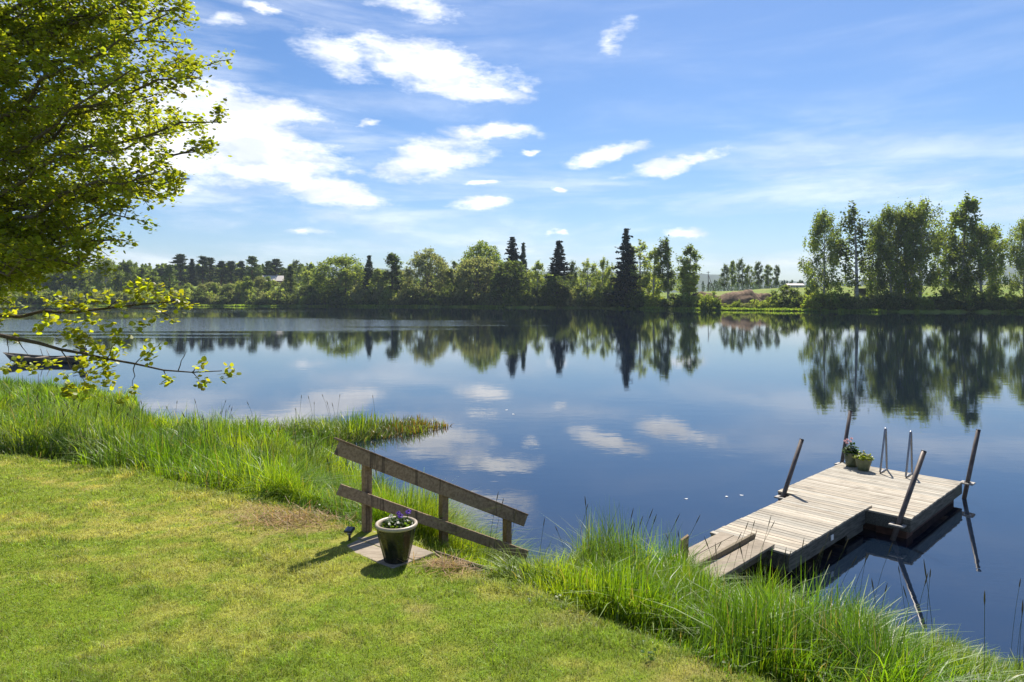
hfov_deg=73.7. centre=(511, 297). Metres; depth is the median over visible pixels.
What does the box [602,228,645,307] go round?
spruce tree
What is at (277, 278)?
cottage
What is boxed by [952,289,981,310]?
shrub
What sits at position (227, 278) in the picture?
leafy tree
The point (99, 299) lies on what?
shrub
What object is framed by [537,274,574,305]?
willow tree
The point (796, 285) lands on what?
shed
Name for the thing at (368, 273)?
spruce tree
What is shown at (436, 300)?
shrub
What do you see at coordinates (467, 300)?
shrub
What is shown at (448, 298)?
shrub
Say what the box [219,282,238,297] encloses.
willow tree
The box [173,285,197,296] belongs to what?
willow tree
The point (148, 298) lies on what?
shrub
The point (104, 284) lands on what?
birch tree
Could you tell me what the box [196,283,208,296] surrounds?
young tree
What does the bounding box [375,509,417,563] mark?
flower pot
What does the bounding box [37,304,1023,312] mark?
reeds
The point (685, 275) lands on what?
aspen tree
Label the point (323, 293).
shrub
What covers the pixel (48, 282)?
birch tree
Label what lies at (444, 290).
shrub
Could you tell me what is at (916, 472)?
mooring pole
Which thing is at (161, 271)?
leafy tree
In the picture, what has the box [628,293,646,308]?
shrub
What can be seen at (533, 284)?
leafy tree
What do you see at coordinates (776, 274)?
young birch
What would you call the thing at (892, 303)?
shrub
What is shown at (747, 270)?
young birch
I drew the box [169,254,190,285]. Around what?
pine tree
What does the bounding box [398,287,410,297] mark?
shrub
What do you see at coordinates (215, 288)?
young tree
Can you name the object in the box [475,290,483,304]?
shrub
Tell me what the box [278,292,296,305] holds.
shrub
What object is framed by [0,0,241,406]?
linden tree
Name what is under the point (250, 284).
aspen tree
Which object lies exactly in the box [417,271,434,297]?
leafy tree
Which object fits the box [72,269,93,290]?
leafy tree
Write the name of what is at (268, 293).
shrub
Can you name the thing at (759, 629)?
bank grass
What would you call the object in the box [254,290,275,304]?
shrub
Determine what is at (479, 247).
oak tree
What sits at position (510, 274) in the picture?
willow tree
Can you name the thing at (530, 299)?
shrub
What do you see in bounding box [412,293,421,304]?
shrub
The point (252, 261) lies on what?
pine tree
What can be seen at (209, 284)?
willow tree
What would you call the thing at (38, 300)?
shrub
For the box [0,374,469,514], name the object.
shore grass
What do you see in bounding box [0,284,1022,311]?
shore
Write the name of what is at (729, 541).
shore ramp
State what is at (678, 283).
wood
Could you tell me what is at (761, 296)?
earth mound
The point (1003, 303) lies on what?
shrub
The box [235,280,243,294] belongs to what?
young tree
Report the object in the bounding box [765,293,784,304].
shrub
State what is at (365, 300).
shrub
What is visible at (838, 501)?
floating dock
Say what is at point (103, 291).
shrub
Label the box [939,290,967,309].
shrub
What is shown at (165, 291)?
shrub
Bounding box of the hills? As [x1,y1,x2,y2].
[287,265,1022,292]
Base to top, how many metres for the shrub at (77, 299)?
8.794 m
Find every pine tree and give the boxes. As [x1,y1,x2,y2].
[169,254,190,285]
[193,256,209,284]
[203,257,217,281]
[213,261,228,284]
[223,261,237,283]
[234,261,246,281]
[243,256,262,280]
[262,261,273,275]
[266,259,286,275]
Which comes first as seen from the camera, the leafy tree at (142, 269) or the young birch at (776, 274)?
the young birch at (776, 274)
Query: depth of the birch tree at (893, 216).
211.01 m
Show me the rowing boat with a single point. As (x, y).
(28, 358)
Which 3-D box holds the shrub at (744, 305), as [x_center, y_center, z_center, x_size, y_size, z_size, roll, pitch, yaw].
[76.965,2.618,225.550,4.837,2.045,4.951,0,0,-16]
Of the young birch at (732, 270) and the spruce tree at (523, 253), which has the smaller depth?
the spruce tree at (523, 253)
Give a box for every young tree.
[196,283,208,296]
[209,283,219,293]
[220,284,235,295]
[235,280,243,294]
[270,280,280,291]
[280,280,289,291]
[292,282,299,292]
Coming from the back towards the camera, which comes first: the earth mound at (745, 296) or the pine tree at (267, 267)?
the pine tree at (267, 267)
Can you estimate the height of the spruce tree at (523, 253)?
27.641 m
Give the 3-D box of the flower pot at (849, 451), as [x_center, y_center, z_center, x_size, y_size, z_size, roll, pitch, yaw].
[7.664,3.475,15.384,0.429,0.645,0.416,0,0,0]
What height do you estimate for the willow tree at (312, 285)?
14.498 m
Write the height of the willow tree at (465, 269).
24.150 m
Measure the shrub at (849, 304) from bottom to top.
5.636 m
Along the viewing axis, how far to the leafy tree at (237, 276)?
447.88 m
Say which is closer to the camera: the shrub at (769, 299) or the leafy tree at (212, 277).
the shrub at (769, 299)
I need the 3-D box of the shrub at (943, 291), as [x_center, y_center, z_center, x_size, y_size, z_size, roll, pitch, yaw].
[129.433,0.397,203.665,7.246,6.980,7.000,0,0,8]
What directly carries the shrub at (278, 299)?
on the shore
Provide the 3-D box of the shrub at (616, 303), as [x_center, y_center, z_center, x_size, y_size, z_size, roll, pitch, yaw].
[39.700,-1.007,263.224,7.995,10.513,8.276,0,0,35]
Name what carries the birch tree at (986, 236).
on the shore
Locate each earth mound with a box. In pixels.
[692,291,717,297]
[718,289,760,304]
[758,293,770,299]
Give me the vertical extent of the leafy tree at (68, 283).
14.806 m
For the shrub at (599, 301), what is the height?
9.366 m
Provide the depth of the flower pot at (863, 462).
14.92 m
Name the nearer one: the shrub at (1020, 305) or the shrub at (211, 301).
the shrub at (1020, 305)
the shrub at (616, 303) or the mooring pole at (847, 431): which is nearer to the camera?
the mooring pole at (847, 431)
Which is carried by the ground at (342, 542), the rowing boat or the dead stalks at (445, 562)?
the dead stalks at (445, 562)
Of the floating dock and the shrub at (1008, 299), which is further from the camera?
the shrub at (1008, 299)
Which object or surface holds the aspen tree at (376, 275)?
on the shore
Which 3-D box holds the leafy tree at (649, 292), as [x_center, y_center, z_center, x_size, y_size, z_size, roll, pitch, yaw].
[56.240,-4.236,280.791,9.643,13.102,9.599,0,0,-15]
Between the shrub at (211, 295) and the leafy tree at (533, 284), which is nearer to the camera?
the leafy tree at (533, 284)
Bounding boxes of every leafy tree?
[52,271,77,286]
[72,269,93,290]
[87,264,108,287]
[133,267,148,294]
[143,271,161,296]
[155,268,168,283]
[159,264,179,290]
[175,270,186,285]
[205,269,219,282]
[215,274,229,283]
[232,268,244,284]
[243,266,254,280]
[261,267,274,275]
[279,269,292,282]
[298,269,312,285]
[372,270,388,288]
[384,270,408,291]
[400,273,412,291]
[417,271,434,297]
[527,269,536,296]
[567,274,580,283]
[580,273,596,291]
[637,272,658,296]
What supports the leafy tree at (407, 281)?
on the shore
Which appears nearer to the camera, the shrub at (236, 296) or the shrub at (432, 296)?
the shrub at (432, 296)
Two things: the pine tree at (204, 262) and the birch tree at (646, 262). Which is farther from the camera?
the pine tree at (204, 262)
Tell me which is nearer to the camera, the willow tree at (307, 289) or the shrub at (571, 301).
the shrub at (571, 301)
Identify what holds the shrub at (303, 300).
on the shore
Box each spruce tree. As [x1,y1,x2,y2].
[184,259,199,285]
[360,255,376,292]
[502,237,524,291]
[519,242,530,293]
[545,240,574,304]
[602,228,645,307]
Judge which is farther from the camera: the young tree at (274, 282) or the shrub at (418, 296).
the young tree at (274, 282)
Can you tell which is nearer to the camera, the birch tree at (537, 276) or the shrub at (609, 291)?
the shrub at (609, 291)
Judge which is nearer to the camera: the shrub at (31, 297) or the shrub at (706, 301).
the shrub at (706, 301)
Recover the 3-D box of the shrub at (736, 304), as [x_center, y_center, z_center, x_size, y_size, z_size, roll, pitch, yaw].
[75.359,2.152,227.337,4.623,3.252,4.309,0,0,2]
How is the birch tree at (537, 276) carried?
on the shore
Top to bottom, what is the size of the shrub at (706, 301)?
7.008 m
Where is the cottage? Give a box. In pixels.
[264,274,283,285]
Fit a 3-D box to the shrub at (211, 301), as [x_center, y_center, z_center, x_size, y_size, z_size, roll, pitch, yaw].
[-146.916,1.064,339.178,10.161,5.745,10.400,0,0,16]
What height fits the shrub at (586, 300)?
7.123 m
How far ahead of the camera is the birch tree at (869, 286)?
213.27 m
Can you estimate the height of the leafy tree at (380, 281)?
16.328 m
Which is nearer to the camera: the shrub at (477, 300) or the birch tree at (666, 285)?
the birch tree at (666, 285)
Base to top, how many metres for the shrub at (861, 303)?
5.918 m
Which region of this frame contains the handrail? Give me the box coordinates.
[334,437,528,567]
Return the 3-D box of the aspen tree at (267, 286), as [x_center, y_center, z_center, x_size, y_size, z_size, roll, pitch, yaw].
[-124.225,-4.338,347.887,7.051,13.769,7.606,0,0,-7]
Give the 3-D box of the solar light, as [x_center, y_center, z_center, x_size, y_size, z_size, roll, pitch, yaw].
[-1.797,2.635,7.550,0.107,0.197,0.085,0,0,22]
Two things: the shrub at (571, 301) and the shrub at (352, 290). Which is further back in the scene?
the shrub at (352, 290)
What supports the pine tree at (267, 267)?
on the shore
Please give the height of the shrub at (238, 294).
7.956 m
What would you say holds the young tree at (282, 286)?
on the shore
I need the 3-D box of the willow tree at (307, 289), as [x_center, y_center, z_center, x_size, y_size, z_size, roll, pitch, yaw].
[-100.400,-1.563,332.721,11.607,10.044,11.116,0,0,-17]
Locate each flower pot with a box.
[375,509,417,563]
[842,437,860,466]
[853,450,873,470]
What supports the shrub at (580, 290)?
on the shore
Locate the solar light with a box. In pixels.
[344,526,354,540]
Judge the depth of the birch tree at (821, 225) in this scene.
217.63 m
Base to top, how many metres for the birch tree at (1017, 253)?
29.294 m
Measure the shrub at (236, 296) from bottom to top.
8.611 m
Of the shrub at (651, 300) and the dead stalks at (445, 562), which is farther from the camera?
the shrub at (651, 300)
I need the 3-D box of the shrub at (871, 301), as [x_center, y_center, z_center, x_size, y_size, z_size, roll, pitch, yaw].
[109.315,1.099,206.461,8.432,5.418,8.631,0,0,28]
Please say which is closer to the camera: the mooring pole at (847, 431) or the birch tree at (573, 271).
the mooring pole at (847, 431)
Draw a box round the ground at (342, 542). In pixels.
[0,425,780,681]
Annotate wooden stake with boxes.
[680,534,688,563]
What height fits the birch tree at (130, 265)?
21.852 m
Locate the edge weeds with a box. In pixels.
[162,473,788,681]
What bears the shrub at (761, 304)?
on the shore
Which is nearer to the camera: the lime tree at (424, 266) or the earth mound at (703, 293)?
the earth mound at (703, 293)
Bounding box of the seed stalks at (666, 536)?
[6,392,1023,681]
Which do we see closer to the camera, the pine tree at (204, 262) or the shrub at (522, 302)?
the shrub at (522, 302)
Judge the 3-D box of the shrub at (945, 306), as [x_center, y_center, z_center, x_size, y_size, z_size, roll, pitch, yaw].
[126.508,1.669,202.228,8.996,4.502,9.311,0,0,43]
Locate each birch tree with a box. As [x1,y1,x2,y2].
[27,271,62,291]
[49,269,71,289]
[63,265,92,292]
[88,257,125,292]
[112,259,129,292]
[118,260,140,290]
[291,259,304,282]
[378,252,406,293]
[441,261,458,293]
[525,260,544,296]
[567,260,578,288]
[574,258,601,297]
[593,257,610,292]
[604,262,615,287]
[620,239,655,294]
[637,247,663,297]
[654,235,677,300]
[674,244,703,293]
[797,207,850,293]
[833,200,875,296]
[859,213,895,296]
[863,197,918,297]
[884,206,929,297]
[888,196,955,297]
[927,230,957,290]
[940,191,991,293]
[950,221,1012,298]
[987,221,1007,293]
[1001,214,1023,297]
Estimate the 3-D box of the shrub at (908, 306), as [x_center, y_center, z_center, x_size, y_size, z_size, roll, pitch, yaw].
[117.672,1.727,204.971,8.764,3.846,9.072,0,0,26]
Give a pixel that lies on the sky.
(361, 128)
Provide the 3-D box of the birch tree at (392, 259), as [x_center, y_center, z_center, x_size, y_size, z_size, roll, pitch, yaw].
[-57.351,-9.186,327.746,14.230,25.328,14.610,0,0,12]
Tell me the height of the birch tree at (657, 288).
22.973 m
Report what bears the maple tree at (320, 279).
on the shore
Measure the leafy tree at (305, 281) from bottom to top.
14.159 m
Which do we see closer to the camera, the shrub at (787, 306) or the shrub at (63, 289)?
the shrub at (787, 306)
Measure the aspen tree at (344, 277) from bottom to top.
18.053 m
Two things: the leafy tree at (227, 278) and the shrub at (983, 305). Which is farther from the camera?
the leafy tree at (227, 278)
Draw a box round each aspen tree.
[239,276,256,295]
[262,276,274,292]
[283,264,299,293]
[335,268,354,293]
[366,268,385,292]
[676,263,698,295]
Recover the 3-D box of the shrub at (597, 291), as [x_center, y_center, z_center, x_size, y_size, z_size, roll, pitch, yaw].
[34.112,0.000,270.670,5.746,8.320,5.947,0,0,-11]
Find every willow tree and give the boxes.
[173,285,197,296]
[205,281,220,292]
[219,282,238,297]
[253,276,266,295]
[295,284,316,299]
[308,274,329,290]
[451,254,503,301]
[488,258,535,304]
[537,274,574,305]
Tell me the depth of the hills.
2645.81 m
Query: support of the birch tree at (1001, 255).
on the shore
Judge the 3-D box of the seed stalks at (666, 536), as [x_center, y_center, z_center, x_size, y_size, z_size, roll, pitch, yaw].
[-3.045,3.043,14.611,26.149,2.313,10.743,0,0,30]
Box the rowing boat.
[3,348,86,363]
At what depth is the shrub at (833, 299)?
205.98 m
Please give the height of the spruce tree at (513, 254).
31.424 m
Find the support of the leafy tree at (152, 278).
on the shore
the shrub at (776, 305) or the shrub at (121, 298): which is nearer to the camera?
the shrub at (776, 305)
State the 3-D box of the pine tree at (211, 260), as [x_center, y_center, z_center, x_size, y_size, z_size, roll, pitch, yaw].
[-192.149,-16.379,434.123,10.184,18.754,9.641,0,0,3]
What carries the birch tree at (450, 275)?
on the shore
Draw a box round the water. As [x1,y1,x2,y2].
[0,306,1023,667]
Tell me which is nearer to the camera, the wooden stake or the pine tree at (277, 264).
the wooden stake
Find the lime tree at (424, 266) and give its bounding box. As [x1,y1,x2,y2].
[399,245,450,296]
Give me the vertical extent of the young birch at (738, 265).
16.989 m
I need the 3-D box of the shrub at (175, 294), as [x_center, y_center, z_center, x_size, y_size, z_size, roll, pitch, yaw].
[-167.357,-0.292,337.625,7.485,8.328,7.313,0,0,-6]
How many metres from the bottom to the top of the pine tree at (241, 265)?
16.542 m
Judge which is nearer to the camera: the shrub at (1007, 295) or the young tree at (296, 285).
the shrub at (1007, 295)
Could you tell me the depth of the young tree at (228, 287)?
345.30 m
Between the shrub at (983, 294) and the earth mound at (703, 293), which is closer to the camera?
the shrub at (983, 294)
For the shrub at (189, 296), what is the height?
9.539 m
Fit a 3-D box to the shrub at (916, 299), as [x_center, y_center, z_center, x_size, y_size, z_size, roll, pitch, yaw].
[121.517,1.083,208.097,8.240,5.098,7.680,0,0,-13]
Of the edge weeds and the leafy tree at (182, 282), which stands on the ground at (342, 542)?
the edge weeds
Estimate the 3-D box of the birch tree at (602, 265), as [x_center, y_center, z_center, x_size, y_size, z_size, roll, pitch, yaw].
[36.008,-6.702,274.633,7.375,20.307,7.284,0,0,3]
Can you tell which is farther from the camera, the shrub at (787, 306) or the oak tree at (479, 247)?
the oak tree at (479, 247)
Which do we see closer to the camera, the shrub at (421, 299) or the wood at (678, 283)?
the shrub at (421, 299)
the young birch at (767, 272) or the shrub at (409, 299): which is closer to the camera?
the shrub at (409, 299)
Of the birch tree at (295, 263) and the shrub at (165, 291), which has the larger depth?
the birch tree at (295, 263)
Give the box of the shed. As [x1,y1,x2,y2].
[786,283,804,287]
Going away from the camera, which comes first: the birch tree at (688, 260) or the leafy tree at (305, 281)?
the birch tree at (688, 260)
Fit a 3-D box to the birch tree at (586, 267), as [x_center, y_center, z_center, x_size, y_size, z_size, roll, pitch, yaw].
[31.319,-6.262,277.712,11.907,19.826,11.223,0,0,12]
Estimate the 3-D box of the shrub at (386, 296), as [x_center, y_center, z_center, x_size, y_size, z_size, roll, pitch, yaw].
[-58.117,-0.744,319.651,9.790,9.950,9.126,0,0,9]
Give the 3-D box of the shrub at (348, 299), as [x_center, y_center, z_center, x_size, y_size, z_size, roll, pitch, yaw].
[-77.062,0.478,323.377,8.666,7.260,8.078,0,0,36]
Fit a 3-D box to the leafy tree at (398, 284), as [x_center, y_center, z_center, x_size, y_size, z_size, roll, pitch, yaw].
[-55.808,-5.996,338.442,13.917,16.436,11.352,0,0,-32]
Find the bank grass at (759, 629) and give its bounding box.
[200,443,1023,681]
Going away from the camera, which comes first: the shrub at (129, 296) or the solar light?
the solar light
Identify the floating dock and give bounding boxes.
[710,427,975,575]
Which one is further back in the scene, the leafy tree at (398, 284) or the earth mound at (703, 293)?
the leafy tree at (398, 284)
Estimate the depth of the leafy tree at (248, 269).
446.24 m
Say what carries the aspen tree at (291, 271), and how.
on the shore
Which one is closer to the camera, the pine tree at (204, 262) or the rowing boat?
the rowing boat
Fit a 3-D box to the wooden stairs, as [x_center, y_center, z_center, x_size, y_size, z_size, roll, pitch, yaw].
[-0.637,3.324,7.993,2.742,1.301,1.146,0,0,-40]
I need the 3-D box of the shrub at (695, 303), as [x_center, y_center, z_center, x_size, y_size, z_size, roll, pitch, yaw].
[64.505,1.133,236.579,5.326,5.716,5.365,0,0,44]
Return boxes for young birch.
[717,263,730,290]
[727,260,736,290]
[735,257,746,290]
[743,265,756,289]
[753,261,764,288]
[762,264,772,288]
[771,264,780,287]
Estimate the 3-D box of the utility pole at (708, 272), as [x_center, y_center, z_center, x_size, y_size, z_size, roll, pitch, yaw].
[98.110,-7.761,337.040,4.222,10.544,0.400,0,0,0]
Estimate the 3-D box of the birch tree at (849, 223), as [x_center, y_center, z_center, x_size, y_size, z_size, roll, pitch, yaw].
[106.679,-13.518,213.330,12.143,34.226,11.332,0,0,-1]
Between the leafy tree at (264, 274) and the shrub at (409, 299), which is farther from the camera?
the leafy tree at (264, 274)
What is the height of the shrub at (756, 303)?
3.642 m
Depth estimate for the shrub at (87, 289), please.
340.66 m
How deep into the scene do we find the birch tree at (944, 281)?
217.24 m
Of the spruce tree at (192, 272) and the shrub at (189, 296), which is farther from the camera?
the spruce tree at (192, 272)
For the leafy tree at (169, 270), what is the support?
on the shore
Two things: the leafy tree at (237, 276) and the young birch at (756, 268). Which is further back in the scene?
the leafy tree at (237, 276)
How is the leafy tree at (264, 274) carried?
on the shore
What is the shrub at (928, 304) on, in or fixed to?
on the shore
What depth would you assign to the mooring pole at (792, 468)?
13.25 m
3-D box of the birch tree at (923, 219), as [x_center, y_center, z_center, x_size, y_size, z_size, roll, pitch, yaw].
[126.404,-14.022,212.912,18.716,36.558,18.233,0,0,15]
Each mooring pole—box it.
[779,438,803,500]
[840,410,851,462]
[890,450,926,540]
[962,429,980,498]
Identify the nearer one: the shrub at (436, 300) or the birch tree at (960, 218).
the birch tree at (960, 218)
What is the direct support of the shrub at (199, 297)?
on the shore
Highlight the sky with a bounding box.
[0,0,1023,281]
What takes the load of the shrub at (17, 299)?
on the shore
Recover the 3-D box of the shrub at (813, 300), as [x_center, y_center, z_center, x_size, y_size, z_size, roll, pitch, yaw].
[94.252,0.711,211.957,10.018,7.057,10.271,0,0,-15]
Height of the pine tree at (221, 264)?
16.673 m
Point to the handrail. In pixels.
(368, 460)
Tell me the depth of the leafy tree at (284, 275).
445.58 m
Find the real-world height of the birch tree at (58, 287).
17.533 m
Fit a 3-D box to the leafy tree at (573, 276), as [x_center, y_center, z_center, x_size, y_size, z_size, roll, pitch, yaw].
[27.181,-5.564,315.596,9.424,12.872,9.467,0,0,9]
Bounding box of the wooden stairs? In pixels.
[347,531,503,574]
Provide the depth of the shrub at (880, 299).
204.18 m
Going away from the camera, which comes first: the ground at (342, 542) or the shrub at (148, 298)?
the ground at (342, 542)
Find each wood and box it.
[49,262,316,285]
[328,273,681,290]
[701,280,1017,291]
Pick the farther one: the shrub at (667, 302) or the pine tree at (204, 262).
the pine tree at (204, 262)
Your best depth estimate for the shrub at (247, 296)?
337.07 m
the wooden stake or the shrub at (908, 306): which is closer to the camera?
the wooden stake
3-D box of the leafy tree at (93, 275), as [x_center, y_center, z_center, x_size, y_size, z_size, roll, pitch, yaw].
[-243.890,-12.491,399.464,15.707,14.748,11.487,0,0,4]
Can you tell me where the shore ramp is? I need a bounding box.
[652,532,774,580]
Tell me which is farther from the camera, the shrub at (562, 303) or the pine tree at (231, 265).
the pine tree at (231, 265)
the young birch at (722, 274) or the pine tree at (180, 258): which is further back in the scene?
the pine tree at (180, 258)
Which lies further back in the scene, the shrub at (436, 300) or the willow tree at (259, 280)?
the willow tree at (259, 280)
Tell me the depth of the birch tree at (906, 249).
210.16 m
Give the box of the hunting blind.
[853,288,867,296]
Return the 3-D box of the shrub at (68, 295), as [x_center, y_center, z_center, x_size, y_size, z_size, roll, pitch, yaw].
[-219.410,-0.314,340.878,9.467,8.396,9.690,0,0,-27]
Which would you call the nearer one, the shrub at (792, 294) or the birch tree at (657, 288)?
the shrub at (792, 294)
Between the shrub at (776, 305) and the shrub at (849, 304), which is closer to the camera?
the shrub at (849, 304)
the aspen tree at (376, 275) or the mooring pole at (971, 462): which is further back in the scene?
the aspen tree at (376, 275)
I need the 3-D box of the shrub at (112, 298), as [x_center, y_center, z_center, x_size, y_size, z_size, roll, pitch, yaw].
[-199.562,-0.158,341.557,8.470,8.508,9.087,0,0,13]
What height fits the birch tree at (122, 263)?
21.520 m
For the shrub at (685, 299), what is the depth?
237.59 m
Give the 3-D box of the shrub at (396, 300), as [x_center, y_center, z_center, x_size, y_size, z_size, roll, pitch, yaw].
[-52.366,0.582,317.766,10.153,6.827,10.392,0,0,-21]
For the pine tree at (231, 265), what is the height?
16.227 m
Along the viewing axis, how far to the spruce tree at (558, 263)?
289.04 m
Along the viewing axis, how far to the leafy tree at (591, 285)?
308.97 m
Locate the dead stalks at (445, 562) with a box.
[183,496,482,580]
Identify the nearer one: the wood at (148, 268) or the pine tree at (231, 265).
the pine tree at (231, 265)
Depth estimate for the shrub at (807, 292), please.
219.69 m
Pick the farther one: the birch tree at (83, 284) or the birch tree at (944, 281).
the birch tree at (83, 284)
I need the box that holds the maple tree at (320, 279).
[307,253,364,293]
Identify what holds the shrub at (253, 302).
on the shore
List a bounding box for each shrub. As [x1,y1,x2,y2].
[12,287,33,303]
[18,286,43,304]
[35,288,55,303]
[52,284,74,303]
[61,289,75,303]
[70,288,84,303]
[81,285,94,303]
[89,294,105,303]
[96,287,111,298]
[103,289,120,303]
[110,290,126,303]
[126,290,134,303]
[132,291,155,304]
[157,289,171,303]
[168,289,178,304]
[174,287,193,304]
[191,288,207,303]
[203,291,215,303]
[204,294,222,303]
[215,292,237,304]
[227,289,239,303]
[236,289,248,303]
[239,288,252,303]
[245,296,263,304]
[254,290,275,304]
[265,287,284,303]
[271,291,286,303]
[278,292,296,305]
[298,292,316,304]
[315,285,330,303]
[340,291,356,304]
[346,282,362,304]
[351,287,366,304]
[360,290,376,304]
[378,286,397,304]
[389,292,407,305]
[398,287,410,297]
[403,289,422,304]
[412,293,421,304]
[417,291,430,304]
[421,291,436,305]
[429,291,441,305]
[437,286,450,305]
[444,282,458,306]
[456,282,477,305]
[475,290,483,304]
[518,293,532,305]
[526,287,541,306]
[558,291,569,307]
[566,287,580,307]
[573,282,582,305]
[576,290,594,307]
[592,287,603,307]
[594,285,612,308]
[602,283,613,306]
[605,283,623,307]
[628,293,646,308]
[642,294,666,306]
[658,293,688,307]
[675,292,697,306]
[691,294,702,306]
[698,291,722,309]
[731,299,744,307]
[738,303,749,307]
[748,299,760,306]
[757,300,768,307]
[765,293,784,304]
[768,284,805,307]
[769,299,781,307]
[782,303,795,307]
[797,286,816,297]
[800,289,832,308]
[824,287,851,308]
[832,292,855,309]
[851,293,869,308]
[865,292,883,307]
[874,294,895,308]
[877,289,900,310]
[894,297,916,309]
[902,293,920,307]
[914,296,935,309]
[924,296,955,310]
[934,287,957,308]
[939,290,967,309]
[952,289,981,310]
[965,295,993,310]
[978,288,999,303]
[987,296,1017,310]
[1003,291,1018,300]
[1007,296,1021,303]
[1012,296,1023,309]
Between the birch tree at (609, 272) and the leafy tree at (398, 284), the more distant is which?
the leafy tree at (398, 284)
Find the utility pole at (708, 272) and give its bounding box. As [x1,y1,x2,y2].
[706,271,713,290]
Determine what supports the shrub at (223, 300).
on the shore
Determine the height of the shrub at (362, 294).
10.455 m
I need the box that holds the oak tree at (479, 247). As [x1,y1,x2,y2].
[459,240,501,284]
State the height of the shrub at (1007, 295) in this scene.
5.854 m

